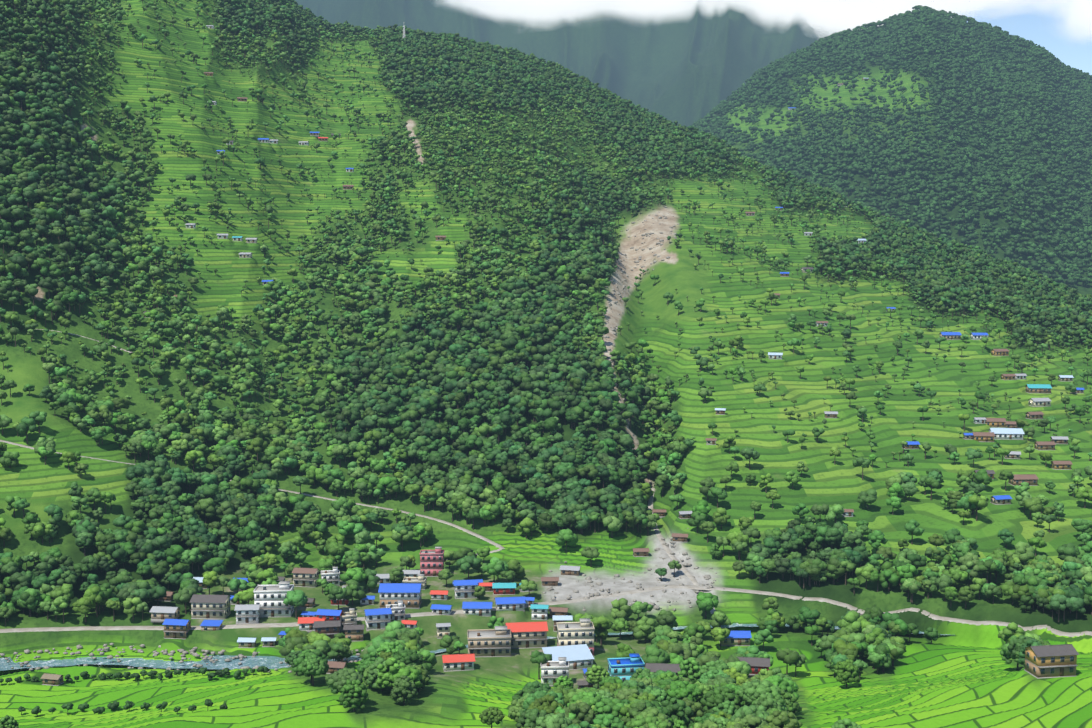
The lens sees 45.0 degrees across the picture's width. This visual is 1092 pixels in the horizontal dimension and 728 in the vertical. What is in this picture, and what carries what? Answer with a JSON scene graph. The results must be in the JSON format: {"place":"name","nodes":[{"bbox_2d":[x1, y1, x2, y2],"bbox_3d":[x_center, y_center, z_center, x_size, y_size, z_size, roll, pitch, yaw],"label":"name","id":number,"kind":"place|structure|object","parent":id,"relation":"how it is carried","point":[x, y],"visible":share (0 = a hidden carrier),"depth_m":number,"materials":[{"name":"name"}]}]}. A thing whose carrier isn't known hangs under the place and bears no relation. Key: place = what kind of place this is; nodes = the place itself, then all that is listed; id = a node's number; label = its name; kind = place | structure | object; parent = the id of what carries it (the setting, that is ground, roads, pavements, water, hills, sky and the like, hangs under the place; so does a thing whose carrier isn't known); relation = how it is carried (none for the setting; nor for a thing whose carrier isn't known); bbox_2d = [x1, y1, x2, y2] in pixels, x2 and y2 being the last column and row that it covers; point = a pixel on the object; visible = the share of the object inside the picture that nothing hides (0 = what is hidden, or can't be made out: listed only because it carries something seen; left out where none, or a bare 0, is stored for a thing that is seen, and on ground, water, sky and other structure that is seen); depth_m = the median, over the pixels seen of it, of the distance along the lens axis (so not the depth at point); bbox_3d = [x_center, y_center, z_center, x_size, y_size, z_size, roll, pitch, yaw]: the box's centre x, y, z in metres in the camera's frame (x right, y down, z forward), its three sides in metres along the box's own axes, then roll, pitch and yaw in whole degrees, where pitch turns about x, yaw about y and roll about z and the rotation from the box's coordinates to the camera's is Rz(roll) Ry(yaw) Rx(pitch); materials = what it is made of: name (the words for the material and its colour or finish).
{"place":"outdoors","nodes":[
{"label":"outdoors","id":0,"kind":"place"},
{"bbox_2d":[40,329,130,352],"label":"path","id":1,"kind":"structure","parent":0,"point":[90,338],"depth_m":759.53,"materials":[{"name":"beige soil"}]},
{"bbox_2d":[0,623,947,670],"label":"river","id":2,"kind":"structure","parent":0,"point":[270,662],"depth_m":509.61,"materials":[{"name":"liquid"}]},
{"bbox_2d":[0,0,1091,727],"bbox_3d":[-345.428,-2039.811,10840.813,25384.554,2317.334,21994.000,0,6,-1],"label":"terrain","id":3,"kind":"structure","parent":0,"point":[690,70],"depth_m":795.76,"materials":[{"name":"green plant"}]},
{"bbox_2d":[40,673,64,685],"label":"house","id":4,"kind":"structure","parent":3,"relation":"on","point":[52,679],"depth_m":483.17,"materials":[{"name":"brown"}]},
{"bbox_2d":[0,666,269,716],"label":"hedge bushes","id":5,"kind":"object","parent":3,"relation":"on","point":[114,705],"visible":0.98,"depth_m":476.83,"materials":[{"name":"green plant"}]},
{"bbox_2d":[150,606,179,622],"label":"house","id":6,"kind":"structure","parent":3,"relation":"on","point":[160,614],"depth_m":538.71,"materials":[{"name":"white concrete"}]},
{"bbox_2d":[154,591,175,601],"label":"house","id":7,"kind":"structure","parent":3,"relation":"on","point":[169,597],"depth_m":564.50,"materials":[{"name":"brown"}]},
{"bbox_2d":[162,619,190,638],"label":"house","id":8,"kind":"structure","parent":3,"relation":"on","point":[177,628],"depth_m":526.57,"materials":[{"name":"blue"}]},
{"bbox_2d":[0,643,363,672],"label":"river boulders","id":9,"kind":"object","parent":3,"relation":"on","point":[165,652],"visible":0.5,"depth_m":513.72,"materials":[{"name":"grey stone"}]},
{"bbox_2d":[193,577,208,588],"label":"house","id":10,"kind":"structure","parent":3,"relation":"on","point":[199,579],"depth_m":582.60,"materials":[{"name":"silver metal"}]},
{"bbox_2d":[189,594,230,618],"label":"house","id":11,"kind":"structure","parent":3,"relation":"on","point":[204,606],"depth_m":539.22,"materials":[{"name":"grey concrete"}]},
{"bbox_2d":[200,620,222,630],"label":"house","id":12,"kind":"structure","parent":3,"relation":"on","point":[209,625],"depth_m":528.18,"materials":[{"name":"blue metal"}]},
{"bbox_2d":[217,234,228,238],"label":"house","id":13,"kind":"structure","parent":3,"relation":"on","point":[222,236],"depth_m":911.91,"materials":[{"name":"white concrete"}]},
{"bbox_2d":[232,236,242,240],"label":"house","id":14,"kind":"structure","parent":3,"relation":"on","point":[237,238],"depth_m":921.13,"materials":[{"name":"teal metal"}]},
{"bbox_2d":[239,252,252,257],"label":"house","id":15,"kind":"structure","parent":3,"relation":"on","point":[245,254],"depth_m":906.68,"materials":[{"name":"white concrete"}]},
{"bbox_2d":[234,604,260,624],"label":"house","id":16,"kind":"structure","parent":3,"relation":"on","point":[247,614],"depth_m":533.10,"materials":[{"name":"grey concrete"}]},
{"bbox_2d":[237,637,257,647],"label":"house","id":17,"kind":"structure","parent":3,"relation":"on","point":[244,642],"depth_m":517.84,"materials":[{"name":"white"}]},
{"bbox_2d":[245,238,257,242],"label":"house","id":18,"kind":"structure","parent":3,"relation":"on","point":[251,240],"depth_m":930.04,"materials":[{"name":"white concrete"}]},
{"bbox_2d":[0,440,504,560],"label":"dirt road","id":19,"kind":"structure","parent":3,"relation":"on","point":[500,547],"depth_m":659.21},
{"bbox_2d":[258,138,269,142],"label":"house","id":20,"kind":"structure","parent":3,"relation":"on","point":[263,140],"depth_m":1099.39,"materials":[{"name":"blue metal"}]},
{"bbox_2d":[261,637,276,646],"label":"house","id":21,"kind":"structure","parent":3,"relation":"on","point":[269,641],"depth_m":517.75,"materials":[{"name":"white"}]},
{"bbox_2d":[253,581,293,617],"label":"multi-storey building","id":22,"kind":"structure","parent":3,"relation":"on","point":[269,599],"depth_m":540.69,"materials":[{"name":"white paint"}]},
{"bbox_2d":[292,567,318,587],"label":"house","id":23,"kind":"structure","parent":3,"relation":"on","point":[305,577],"depth_m":584.89,"materials":[{"name":"brown concrete"}]},
{"bbox_2d":[298,598,314,607],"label":"house","id":24,"kind":"structure","parent":3,"relation":"on","point":[310,603],"depth_m":554.53,"materials":[{"name":"brown metal"}]},
{"bbox_2d":[301,611,315,616],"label":"house","id":25,"kind":"structure","parent":3,"relation":"on","point":[307,614],"depth_m":536.91,"materials":[{"name":"blue metal"}]},
{"bbox_2d":[297,617,324,632],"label":"house","id":26,"kind":"structure","parent":3,"relation":"on","point":[306,624],"depth_m":527.10,"materials":[{"name":"red metal"}]},
{"bbox_2d":[314,620,340,638],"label":"house","id":27,"kind":"structure","parent":3,"relation":"on","point":[330,629],"depth_m":522.42,"materials":[{"name":"grey metal"}]},
{"bbox_2d":[315,609,342,631],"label":"house","id":28,"kind":"structure","parent":3,"relation":"on","point":[328,614],"depth_m":529.15,"materials":[{"name":"blue metal"}]},
{"bbox_2d":[321,567,339,586],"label":"house","id":29,"kind":"structure","parent":3,"relation":"on","point":[332,576],"depth_m":586.32,"materials":[{"name":"white paint"}]},
{"bbox_2d":[326,661,346,673],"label":"house","id":30,"kind":"structure","parent":3,"relation":"on","point":[334,666],"depth_m":470.57,"materials":[{"name":"brown"}]},
{"bbox_2d":[330,585,349,604],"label":"house","id":31,"kind":"structure","parent":3,"relation":"on","point":[342,602],"depth_m":558.10,"materials":[{"name":"concrete"}]},
{"bbox_2d":[340,608,356,632],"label":"house","id":32,"kind":"structure","parent":3,"relation":"on","point":[349,617],"depth_m":530.57,"materials":[{"name":"white"}]},
{"bbox_2d":[343,624,364,640],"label":"house","id":33,"kind":"structure","parent":3,"relation":"on","point":[354,632],"depth_m":524.81,"materials":[{"name":"grey"}]},
{"bbox_2d":[360,596,375,604],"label":"house","id":34,"kind":"structure","parent":3,"relation":"on","point":[368,600],"depth_m":559.01,"materials":[{"name":"blue metal"}]},
{"bbox_2d":[364,608,391,630],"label":"house","id":35,"kind":"structure","parent":3,"relation":"on","point":[378,619],"depth_m":533.36,"materials":[{"name":"blue"}]},
{"bbox_2d":[376,574,390,583],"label":"house","id":36,"kind":"structure","parent":3,"relation":"on","point":[384,578],"depth_m":590.78,"materials":[{"name":"white concrete"}]},
{"bbox_2d":[386,600,405,620],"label":"house","id":37,"kind":"structure","parent":3,"relation":"on","point":[398,610],"depth_m":540.78,"materials":[{"name":"white concrete"}]},
{"bbox_2d":[378,583,422,608],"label":"house","id":38,"kind":"structure","parent":3,"relation":"on","point":[409,594],"depth_m":554.39,"materials":[{"name":"blue metal"}]},
{"bbox_2d":[401,620,418,628],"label":"house","id":39,"kind":"structure","parent":3,"relation":"on","point":[411,624],"depth_m":534.69,"materials":[{"name":"red metal"}]},
{"bbox_2d":[403,570,420,577],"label":"house","id":40,"kind":"structure","parent":3,"relation":"on","point":[411,573],"depth_m":598.81,"materials":[{"name":"white metal"}]},
{"bbox_2d":[403,574,426,589],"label":"house","id":41,"kind":"structure","parent":3,"relation":"on","point":[421,578],"depth_m":584.29,"materials":[{"name":"beige paint"}]},
{"bbox_2d":[420,547,443,576],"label":"apartment building","id":42,"kind":"structure","parent":3,"relation":"on","point":[431,563],"depth_m":602.73,"materials":[{"name":"pink paint"}]},
{"bbox_2d":[430,590,448,599],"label":"house","id":43,"kind":"structure","parent":3,"relation":"on","point":[439,594],"depth_m":567.16,"materials":[{"name":"red metal"}]},
{"bbox_2d":[430,604,451,614],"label":"house","id":44,"kind":"structure","parent":3,"relation":"on","point":[441,609],"depth_m":549.77,"materials":[{"name":"blue metal"}]},
{"bbox_2d":[436,623,450,638],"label":"house","id":45,"kind":"structure","parent":3,"relation":"on","point":[443,629],"depth_m":535.53,"materials":[{"name":"white"}]},
{"bbox_2d":[442,654,475,671],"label":"house","id":46,"kind":"structure","parent":3,"relation":"on","point":[459,662],"depth_m":491.94,"materials":[{"name":"red metal"}]},
{"bbox_2d":[453,579,477,598],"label":"house","id":47,"kind":"structure","parent":3,"relation":"on","point":[464,589],"depth_m":569.20,"materials":[{"name":"blue metal"}]},
{"bbox_2d":[462,602,492,616],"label":"house","id":48,"kind":"structure","parent":3,"relation":"on","point":[478,608],"depth_m":551.18,"materials":[{"name":"blue metal"}]},
{"bbox_2d":[479,582,493,591],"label":"house","id":49,"kind":"structure","parent":3,"relation":"on","point":[488,586],"depth_m":580.26,"materials":[{"name":"red metal"}]},
{"bbox_2d":[467,626,511,656],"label":"apartment building","id":50,"kind":"structure","parent":3,"relation":"on","point":[496,642],"depth_m":512.10,"materials":[{"name":"beige"}]},
{"bbox_2d":[492,583,515,594],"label":"house","id":51,"kind":"structure","parent":3,"relation":"on","point":[503,588],"depth_m":575.27,"materials":[{"name":"teal metal"}]},
{"bbox_2d":[494,596,525,611],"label":"house","id":52,"kind":"structure","parent":3,"relation":"on","point":[509,603],"depth_m":557.33,"materials":[{"name":"blue metal"}]},
{"bbox_2d":[504,621,547,648],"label":"house","id":53,"kind":"structure","parent":3,"relation":"on","point":[528,635],"depth_m":524.33,"materials":[{"name":"red metal"}]},
{"bbox_2d":[524,597,534,605],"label":"house","id":54,"kind":"structure","parent":3,"relation":"on","point":[529,601],"depth_m":563.21,"materials":[{"name":"blue metal"}]},
{"bbox_2d":[530,604,548,619],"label":"house","id":55,"kind":"structure","parent":3,"relation":"on","point":[539,611],"depth_m":555.23,"materials":[{"name":"teal metal"}]},
{"bbox_2d":[0,374,1091,727],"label":"valley trees","id":56,"kind":"object","parent":3,"relation":"on","point":[714,686],"visible":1,"depth_m":592.87,"materials":[{"name":"green plant"}]},
{"bbox_2d":[0,39,1091,476],"bbox_3d":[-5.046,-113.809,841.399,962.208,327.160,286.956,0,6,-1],"label":"forest slope","id":57,"kind":"structure","parent":3,"relation":"on","point":[470,353],"depth_m":814.66,"materials":[{"name":"green plant"}]},
{"bbox_2d":[541,577,558,585],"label":"house","id":58,"kind":"structure","parent":3,"relation":"on","point":[549,581],"depth_m":588.72,"materials":[{"name":"brown metal"}]},
{"bbox_2d":[541,657,568,685],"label":"house","id":59,"kind":"structure","parent":3,"relation":"on","point":[551,671],"depth_m":479.63,"materials":[{"name":"white paint"}]},
{"bbox_2d":[548,607,568,616],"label":"house","id":60,"kind":"structure","parent":3,"relation":"on","point":[557,610],"depth_m":558.96,"materials":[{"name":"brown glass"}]},
{"bbox_2d":[552,615,572,631],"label":"house","id":61,"kind":"structure","parent":3,"relation":"on","point":[560,618],"depth_m":546.60,"materials":[{"name":"silver metal"}]},
{"bbox_2d":[542,644,593,669],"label":"house","id":62,"kind":"structure","parent":3,"relation":"on","point":[580,656],"depth_m":505.64,"materials":[{"name":"white metal"}]},
{"bbox_2d":[559,565,581,575],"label":"house","id":63,"kind":"structure","parent":3,"relation":"on","point":[566,570],"depth_m":606.40,"materials":[{"name":"grey metal"}]},
{"bbox_2d":[556,618,594,655],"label":"apartment building","id":64,"kind":"structure","parent":3,"relation":"on","point":[576,633],"depth_m":515.77,"materials":[{"name":"beige concrete"}]},
{"bbox_2d":[576,680,594,688],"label":"house","id":65,"kind":"structure","parent":3,"relation":"on","point":[583,684],"depth_m":467.95,"materials":[{"name":"grey concrete"}]},
{"bbox_2d":[607,653,644,681],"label":"house","id":66,"kind":"structure","parent":3,"relation":"on","point":[623,669],"depth_m":481.35,"materials":[{"name":"teal paint"}]},
{"bbox_2d":[542,213,723,613],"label":"slide rocks","id":67,"kind":"object","parent":3,"relation":"on","point":[655,607],"visible":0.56,"depth_m":614.84,"materials":[{"name":"grey stone"}]},
{"bbox_2d":[632,548,649,556],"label":"house","id":68,"kind":"structure","parent":3,"relation":"on","point":[640,552],"depth_m":623.99,"materials":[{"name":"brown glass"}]},
{"bbox_2d":[652,509,666,518],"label":"house","id":69,"kind":"structure","parent":3,"relation":"on","point":[661,512],"depth_m":682.37,"materials":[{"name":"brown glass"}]},
{"bbox_2d":[645,663,680,675],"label":"house","id":70,"kind":"structure","parent":3,"relation":"on","point":[655,667],"depth_m":475.75,"materials":[{"name":"grey metal"}]},
{"bbox_2d":[671,533,688,543],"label":"house","id":71,"kind":"structure","parent":3,"relation":"on","point":[679,537],"depth_m":632.65,"materials":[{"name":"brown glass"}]},
{"bbox_2d":[648,488,715,613],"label":"track gully","id":72,"kind":"object","parent":3,"relation":"on","point":[673,557],"visible":0.44,"depth_m":629.08,"materials":[{"name":"grey gravel"}]},
{"bbox_2d":[677,511,691,518],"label":"house","id":73,"kind":"structure","parent":3,"relation":"on","point":[684,514],"depth_m":653.60,"materials":[{"name":"grey metal"}]},
{"bbox_2d":[706,438,716,444],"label":"house","id":74,"kind":"structure","parent":3,"relation":"on","point":[710,441],"depth_m":713.39,"materials":[{"name":"beige concrete"}]},
{"bbox_2d":[715,408,725,414],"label":"house","id":75,"kind":"structure","parent":3,"relation":"on","point":[720,411],"depth_m":746.09,"materials":[{"name":"white"}]},
{"bbox_2d":[719,631,751,645],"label":"house","id":76,"kind":"structure","parent":3,"relation":"on","point":[738,638],"depth_m":531.53,"materials":[{"name":"blue metal"}]},
{"bbox_2d":[737,657,769,677],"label":"house","id":77,"kind":"structure","parent":3,"relation":"on","point":[757,665],"depth_m":484.19,"materials":[{"name":"grey metal"}]},
{"bbox_2d":[768,352,782,358],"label":"house","id":78,"kind":"structure","parent":3,"relation":"on","point":[775,355],"depth_m":854.39,"materials":[{"name":"white"}]},
{"bbox_2d":[824,411,837,417],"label":"house","id":79,"kind":"structure","parent":3,"relation":"on","point":[830,414],"depth_m":772.49,"materials":[{"name":"white metal"}]},
{"bbox_2d":[842,509,853,516],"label":"house","id":80,"kind":"structure","parent":3,"relation":"on","point":[848,513],"depth_m":647.15,"materials":[{"name":"white paint"}]},
{"bbox_2d":[690,5,1091,286],"bbox_3d":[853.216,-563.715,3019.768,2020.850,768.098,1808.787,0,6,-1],"label":"forest hill","id":81,"kind":"structure","parent":3,"relation":"on","point":[884,45],"depth_m":2810.88,"materials":[{"name":"green plant"}]},
{"bbox_2d":[902,441,919,448],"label":"house","id":82,"kind":"structure","parent":3,"relation":"on","point":[913,444],"depth_m":751.56,"materials":[{"name":"blue metal"}]},
{"bbox_2d":[939,332,960,339],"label":"house","id":83,"kind":"structure","parent":3,"relation":"on","point":[952,335],"depth_m":977.15,"materials":[{"name":"blue metal"}]},
{"bbox_2d":[963,433,973,438],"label":"house","id":84,"kind":"structure","parent":3,"relation":"on","point":[968,435],"depth_m":762.28,"materials":[{"name":"blue metal"}]},
{"bbox_2d":[969,333,987,339],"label":"house","id":85,"kind":"structure","parent":3,"relation":"on","point":[975,336],"depth_m":978.91,"materials":[{"name":"blue metal"}]},
{"bbox_2d":[973,417,985,423],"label":"house","id":86,"kind":"structure","parent":3,"relation":"on","point":[979,420],"depth_m":791.05,"materials":[{"name":"white metal"}]},
{"bbox_2d":[972,432,994,441],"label":"house","id":87,"kind":"structure","parent":3,"relation":"on","point":[983,436],"depth_m":760.16,"materials":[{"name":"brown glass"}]},
{"bbox_2d":[973,470,994,478],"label":"house","id":88,"kind":"structure","parent":3,"relation":"on","point":[990,473],"depth_m":698.97,"materials":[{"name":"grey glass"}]},
{"bbox_2d":[985,418,1005,427],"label":"house","id":89,"kind":"structure","parent":3,"relation":"on","point":[995,422],"depth_m":790.90,"materials":[{"name":"brown metal"}]},
{"bbox_2d":[990,349,1008,355],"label":"house","id":90,"kind":"structure","parent":3,"relation":"on","point":[999,352],"depth_m":954.42,"materials":[{"name":"brown"}]},
{"bbox_2d":[990,495,1012,504],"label":"house","id":91,"kind":"structure","parent":3,"relation":"on","point":[1000,499],"depth_m":667.69,"materials":[{"name":"blue metal"}]},
{"bbox_2d":[988,428,1023,439],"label":"house","id":92,"kind":"structure","parent":3,"relation":"on","point":[1008,433],"depth_m":769.70,"materials":[{"name":"white metal"}]},
{"bbox_2d":[1001,374,1015,379],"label":"house","id":93,"kind":"structure","parent":3,"relation":"on","point":[1007,376],"depth_m":901.84,"materials":[{"name":"brown"}]},
{"bbox_2d":[1004,451,1020,458],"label":"house","id":94,"kind":"structure","parent":3,"relation":"on","point":[1014,454],"depth_m":737.67,"materials":[{"name":"grey metal"}]},
{"bbox_2d":[1005,421,1020,427],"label":"house","id":95,"kind":"structure","parent":3,"relation":"on","point":[1010,424],"depth_m":804.49,"materials":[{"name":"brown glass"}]},
{"bbox_2d":[1015,373,1026,378],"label":"house","id":96,"kind":"structure","parent":3,"relation":"on","point":[1021,376],"depth_m":906.41,"materials":[{"name":"white"}]},
{"bbox_2d":[1008,474,1038,485],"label":"house","id":97,"kind":"structure","parent":3,"relation":"on","point":[1030,479],"depth_m":693.19,"materials":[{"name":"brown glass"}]},
{"bbox_2d":[1024,411,1043,418],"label":"house","id":98,"kind":"structure","parent":3,"relation":"on","point":[1035,415],"depth_m":838.29,"materials":[{"name":"brown metal"}]},
{"bbox_2d":[1025,384,1051,392],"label":"house","id":99,"kind":"structure","parent":3,"relation":"on","point":[1038,388],"depth_m":884.74,"materials":[{"name":"teal metal"}]},
{"bbox_2d":[1028,398,1050,406],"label":"house","id":100,"kind":"structure","parent":3,"relation":"on","point":[1038,402],"depth_m":861.32,"materials":[{"name":"grey"}]},
{"bbox_2d":[1034,441,1055,449],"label":"house","id":101,"kind":"structure","parent":3,"relation":"on","point":[1044,445],"depth_m":763.94,"materials":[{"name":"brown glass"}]},
{"bbox_2d":[1024,644,1078,678],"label":"house","id":102,"kind":"structure","parent":3,"relation":"on","point":[1049,661],"depth_m":400.23,"materials":[{"name":"paint"}]},
{"bbox_2d":[1050,436,1068,443],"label":"house","id":103,"kind":"structure","parent":3,"relation":"on","point":[1060,439],"depth_m":774.92,"materials":[{"name":"grey metal"}]},
{"bbox_2d":[1050,461,1072,469],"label":"house","id":104,"kind":"structure","parent":3,"relation":"on","point":[1060,465],"depth_m":728.49,"materials":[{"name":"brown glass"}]},
{"bbox_2d":[1057,375,1073,380],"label":"house","id":105,"kind":"structure","parent":3,"relation":"on","point":[1065,377],"depth_m":921.65,"materials":[{"name":"white metal"}]},
{"bbox_2d":[0,0,1091,365],"bbox_3d":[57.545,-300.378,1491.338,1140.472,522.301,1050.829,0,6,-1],"label":"forest hillside","id":106,"kind":"structure","parent":0,"point":[486,76],"depth_m":1251.72,"materials":[{"name":"green plant"}]},
{"bbox_2d":[0,585,1091,636],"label":"road","id":107,"kind":"structure","parent":0,"point":[932,616],"depth_m":547.85,"materials":[{"name":"grey asphalt"}]},
{"bbox_2d":[433,0,1091,74],"label":"sky","id":108,"kind":"structure","parent":0,"point":[1063,27],"materials":[{"name":"white"}]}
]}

